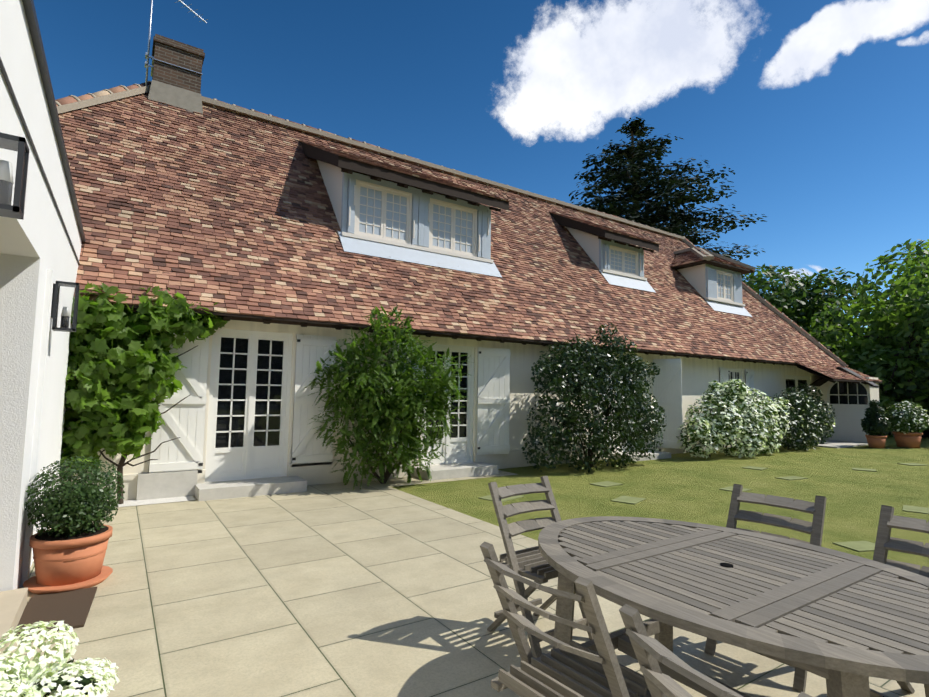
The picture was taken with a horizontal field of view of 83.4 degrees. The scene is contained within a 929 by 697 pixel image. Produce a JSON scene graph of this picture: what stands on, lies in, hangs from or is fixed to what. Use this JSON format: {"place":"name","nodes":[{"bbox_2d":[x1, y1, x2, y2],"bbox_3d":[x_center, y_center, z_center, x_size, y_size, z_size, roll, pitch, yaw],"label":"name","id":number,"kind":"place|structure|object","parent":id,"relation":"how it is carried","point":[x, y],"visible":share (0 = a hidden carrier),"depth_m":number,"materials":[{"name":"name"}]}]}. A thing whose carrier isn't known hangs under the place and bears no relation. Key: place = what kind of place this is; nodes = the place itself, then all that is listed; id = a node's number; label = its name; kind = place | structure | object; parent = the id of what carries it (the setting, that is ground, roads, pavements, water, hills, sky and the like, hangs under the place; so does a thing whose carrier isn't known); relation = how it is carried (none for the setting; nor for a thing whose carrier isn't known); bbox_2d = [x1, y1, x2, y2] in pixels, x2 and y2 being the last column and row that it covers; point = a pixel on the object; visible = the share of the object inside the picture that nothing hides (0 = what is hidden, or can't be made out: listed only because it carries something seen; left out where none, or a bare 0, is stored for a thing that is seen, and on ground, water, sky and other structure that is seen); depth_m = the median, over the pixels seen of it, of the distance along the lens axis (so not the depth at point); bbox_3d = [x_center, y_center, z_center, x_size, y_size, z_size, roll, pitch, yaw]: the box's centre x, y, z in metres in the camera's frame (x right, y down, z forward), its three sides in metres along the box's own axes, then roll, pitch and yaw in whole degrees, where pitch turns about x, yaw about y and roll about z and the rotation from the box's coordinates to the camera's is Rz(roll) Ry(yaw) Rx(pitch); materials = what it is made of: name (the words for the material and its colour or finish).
{"place":"outdoors","nodes":[
{"label":"outdoors","id":0,"kind":"place"},
{"bbox_2d":[4,470,925,696],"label":"terrace paving","id":1,"kind":"structure","parent":0,"point":[377,588],"depth_m":3.42,"materials":[{"name":"stone"}]},
{"bbox_2d":[0,587,27,654],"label":"paving slab","id":2,"kind":"structure","parent":1,"relation":"on","point":[13,603],"depth_m":3.10,"materials":[{"name":"beige stone"}]},
{"bbox_2d":[16,587,96,637],"bbox_3d":[-2.592,1.664,3.312,0.360,0.016,0.680,4,-6,-29],"label":"doormat","id":3,"kind":"object","parent":1,"relation":"on","point":[72,608],"visible":0.71,"depth_m":3.32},
{"bbox_2d":[0,621,119,696],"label":"flowers","id":4,"kind":"object","parent":1,"relation":"on","point":[37,676],"visible":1,"depth_m":2.14,"materials":[{"name":"white plant"}]},
{"bbox_2d":[23,456,124,594],"bbox_3d":[-2.870,1.252,3.832,0.613,0.916,0.614,4,-6,-33],"label":"potted boxwood","id":5,"kind":"object","parent":1,"relation":"on","point":[69,553],"visible":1,"depth_m":3.69,"materials":[{"name":"plant"}]},
{"bbox_2d":[110,496,194,506],"bbox_3d":[-4.136,1.908,6.443,1.400,0.001,0.420,4,-6,-33],"label":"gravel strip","id":6,"kind":"object","parent":1,"relation":"on","point":[154,501],"visible":0.4,"depth_m":6.55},
{"bbox_2d":[60,282,227,503],"bbox_3d":[-4.003,0.543,6.506,1.983,2.758,1.027,4,-6,-33],"label":"grape vine","id":7,"kind":"object","parent":6,"relation":"on","point":[119,369],"visible":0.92,"depth_m":6.19,"materials":[{"name":"green plant"}]},
{"bbox_2d":[487,476,592,657],"bbox_3d":[0.450,1.257,3.107,0.485,0.894,0.470,4,-6,-36],"label":"garden chair","id":8,"kind":"object","parent":1,"relation":"on","point":[531,563],"visible":0.71,"depth_m":3.11,"materials":[{"name":"grey wood"}]},
{"bbox_2d":[480,542,650,696],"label":"garden chair","id":9,"kind":"object","parent":1,"relation":"on","point":[572,669],"visible":0.92,"depth_m":1.77,"materials":[{"name":"grey wood"}]},
{"bbox_2d":[619,604,811,696],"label":"garden chair","id":10,"kind":"object","parent":1,"relation":"on","point":[649,651],"visible":1,"depth_m":1.27,"materials":[{"name":"grey wood"}]},
{"bbox_2d":[538,516,928,696],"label":"garden table","id":11,"kind":"object","parent":1,"relation":"on","point":[843,624],"visible":0.98,"depth_m":1.95,"materials":[{"name":"grey wood"}]},
{"bbox_2d":[704,484,826,691],"bbox_3d":[1.671,1.255,2.884,0.470,0.894,0.485,5,-6,-38],"label":"garden chair","id":12,"kind":"object","parent":1,"relation":"on","point":[814,527],"visible":0.44,"depth_m":2.94,"materials":[{"name":"grey wood"}]},
{"bbox_2d":[868,505,928,696],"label":"garden chair","id":13,"kind":"object","parent":1,"relation":"on","point":[885,542],"visible":0.31,"depth_m":2.53,"materials":[{"name":"grey wood"}]},
{"bbox_2d":[62,320,878,500],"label":"house walls","id":14,"kind":"structure","parent":0,"point":[698,375],"depth_m":10.13,"materials":[{"name":"white paint"}]},
{"bbox_2d":[149,333,754,472],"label":"shutters","id":15,"kind":"object","parent":14,"relation":"attached to","point":[184,420],"visible":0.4,"depth_m":7.95,"materials":[{"name":"white wood"}]},
{"bbox_2d":[64,98,881,384],"bbox_3d":[0.635,-1.967,13.904,24.490,5.448,9.135,4,-6,-33],"label":"house roof structure","id":16,"kind":"object","parent":14,"relation":"on","point":[267,320],"visible":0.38,"depth_m":8.73,"materials":[{"name":"brown wood"}]},
{"bbox_2d":[148,34,204,114],"bbox_3d":[-5.803,-5.234,10.482,1.000,1.680,0.830,4,-6,-33],"label":"house chimney","id":17,"kind":"object","parent":16,"relation":"on","point":[176,87],"visible":0.71,"depth_m":10.20,"materials":[{"name":"brown brick"}]},
{"bbox_2d":[145,0,207,92],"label":"antenna","id":18,"kind":"object","parent":17,"relation":"attached to","point":[147,57],"visible":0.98,"depth_m":10.09,"materials":[{"name":"silver metal"}]},
{"bbox_2d":[300,140,510,276],"bbox_3d":[-1.350,-3.048,11.334,3.870,3.046,2.687,4,-6,-33],"label":"dormer window","id":19,"kind":"structure","parent":16,"relation":"on","point":[376,216],"depth_m":10.29,"materials":[{"name":"white paint"}]},
{"bbox_2d":[55,81,847,366],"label":"house ridge tiles","id":20,"kind":"object","parent":16,"relation":"on","point":[69,103],"visible":0.67,"depth_m":12.54,"materials":[{"name":"beige tile"}]},
{"bbox_2d":[58,92,881,381],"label":"house roof tiles","id":21,"kind":"object","parent":16,"relation":"on","point":[551,284],"visible":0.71,"depth_m":9.35,"materials":[{"name":"brown tile"}]},
{"bbox_2d":[549,211,658,292],"bbox_3d":[3.963,-2.805,14.989,2.270,2.534,2.256,4,-6,-33],"label":"dormer window","id":22,"kind":"structure","parent":16,"relation":"on","point":[616,257],"depth_m":14.25,"materials":[{"name":"white paint"}]},
{"bbox_2d":[670,246,755,316],"bbox_3d":[7.837,-2.227,17.177,2.815,2.428,2.274,4,-6,-33],"label":"dormer window","id":23,"kind":"structure","parent":16,"relation":"on","point":[713,279],"depth_m":16.46,"materials":[{"name":"white paint"}]},
{"bbox_2d":[205,328,810,481],"bbox_3d":[3.875,1.343,12.139,17.850,2.240,0.110,4,-6,-33],"label":"house joinery frame","id":24,"kind":"object","parent":14,"relation":"in","point":[249,409],"visible":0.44,"depth_m":7.64,"materials":[{"name":"white wood"}]},
{"bbox_2d":[810,367,879,442],"bbox_3d":[12.025,1.782,16.493,0.616,2.401,1.728,4,-6,-33],"label":"porch","id":25,"kind":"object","parent":14,"relation":"in","point":[849,402],"depth_m":16.64,"materials":[{"name":"white wood"}]},
{"bbox_2d":[33,0,928,336],"label":"sky","id":26,"kind":"structure","parent":0,"point":[818,110],"materials":[{"name":"blue"}]},
{"bbox_2d":[136,440,867,500],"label":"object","id":27,"kind":"structure","parent":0,"point":[165,485],"depth_m":7.02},
{"bbox_2d":[392,430,928,567],"bbox_3d":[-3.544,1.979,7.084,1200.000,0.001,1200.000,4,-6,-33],"label":"lawn","id":28,"kind":"structure","parent":0,"point":[685,487],"depth_m":7.96,"materials":[{"name":"green plant"}]},
{"bbox_2d":[0,0,85,590],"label":"annex walls","id":29,"kind":"structure","parent":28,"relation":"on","point":[41,244],"depth_m":3.46,"materials":[{"name":"white paint"}]},
{"bbox_2d":[0,132,79,331],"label":"annex lanterns","id":30,"kind":"object","parent":29,"relation":"attached to","point":[18,144],"visible":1,"depth_m":2.01,"materials":[{"name":"metal"}]},
{"bbox_2d":[302,305,473,489],"bbox_3d":[-1.110,0.724,7.933,2.547,2.784,1.568,4,-6,-33],"label":"wisteria shrub","id":31,"kind":"object","parent":28,"relation":"on","point":[412,404],"visible":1,"depth_m":7.76,"materials":[{"name":"green plant"}]},
{"bbox_2d":[521,322,666,472],"bbox_3d":[2.733,0.880,10.153,3.806,2.910,1.485,4,-6,-33],"label":"dark shrub","id":32,"kind":"object","parent":28,"relation":"on","point":[626,364],"visible":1,"depth_m":9.79,"materials":[{"name":"green plant"}]},
{"bbox_2d":[569,117,766,292],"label":"cedar tree","id":33,"kind":"object","parent":28,"relation":"on","point":[637,187],"visible":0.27,"depth_m":41.44,"materials":[{"name":"green plant"}]},
{"bbox_2d":[676,379,836,458],"bbox_3d":[7.807,1.750,13.386,7.033,1.880,1.464,4,-6,-33],"label":"white rose shrub","id":34,"kind":"object","parent":28,"relation":"on","point":[770,422],"visible":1,"depth_m":12.40,"materials":[{"name":"green plant"}]},
{"bbox_2d":[741,263,887,376],"bbox_3d":[16.929,-0.311,25.336,7.703,8.268,7.794,4,-6,-33],"label":"tree","id":35,"kind":"object","parent":28,"relation":"on","point":[795,294],"visible":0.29,"depth_m":24.86,"materials":[{"name":"green plant"}]},
{"bbox_2d":[808,239,928,436],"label":"tree","id":36,"kind":"object","parent":28,"relation":"on","point":[901,332],"visible":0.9,"depth_m":20.03,"materials":[{"name":"green plant"}]},
{"bbox_2d":[860,399,890,447],"bbox_3d":[11.854,2.157,15.027,0.735,1.379,0.697,4,-6,-33],"label":"potted topiary","id":37,"kind":"object","parent":28,"relation":"on","point":[875,424],"visible":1,"depth_m":14.88,"materials":[{"name":"plant"}]},
{"bbox_2d":[836,350,928,436],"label":"hedge","id":38,"kind":"object","parent":28,"relation":"on","point":[894,393],"visible":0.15,"depth_m":20.00,"materials":[{"name":"green plant"}]},
{"bbox_2d":[852,239,928,334],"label":"tree","id":39,"kind":"object","parent":28,"relation":"on","point":[922,277],"visible":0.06,"depth_m":25.11,"materials":[{"name":"green plant"}]},
{"bbox_2d":[885,400,928,447],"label":"pot flowers","id":40,"kind":"object","parent":28,"relation":"on","point":[906,424],"visible":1,"depth_m":15.04,"materials":[{"name":"green plant"}]},
{"bbox_2d":[912,340,928,393],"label":"tree","id":41,"kind":"object","parent":28,"relation":"on","point":[924,358],"visible":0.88,"depth_m":17.91,"materials":[{"name":"green plant"}]},
{"bbox_2d":[478,463,928,551],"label":"stepping stone path","id":42,"kind":"structure","parent":0,"point":[862,546],"depth_m":7.01,"materials":[{"name":"grey stone"}]}
]}

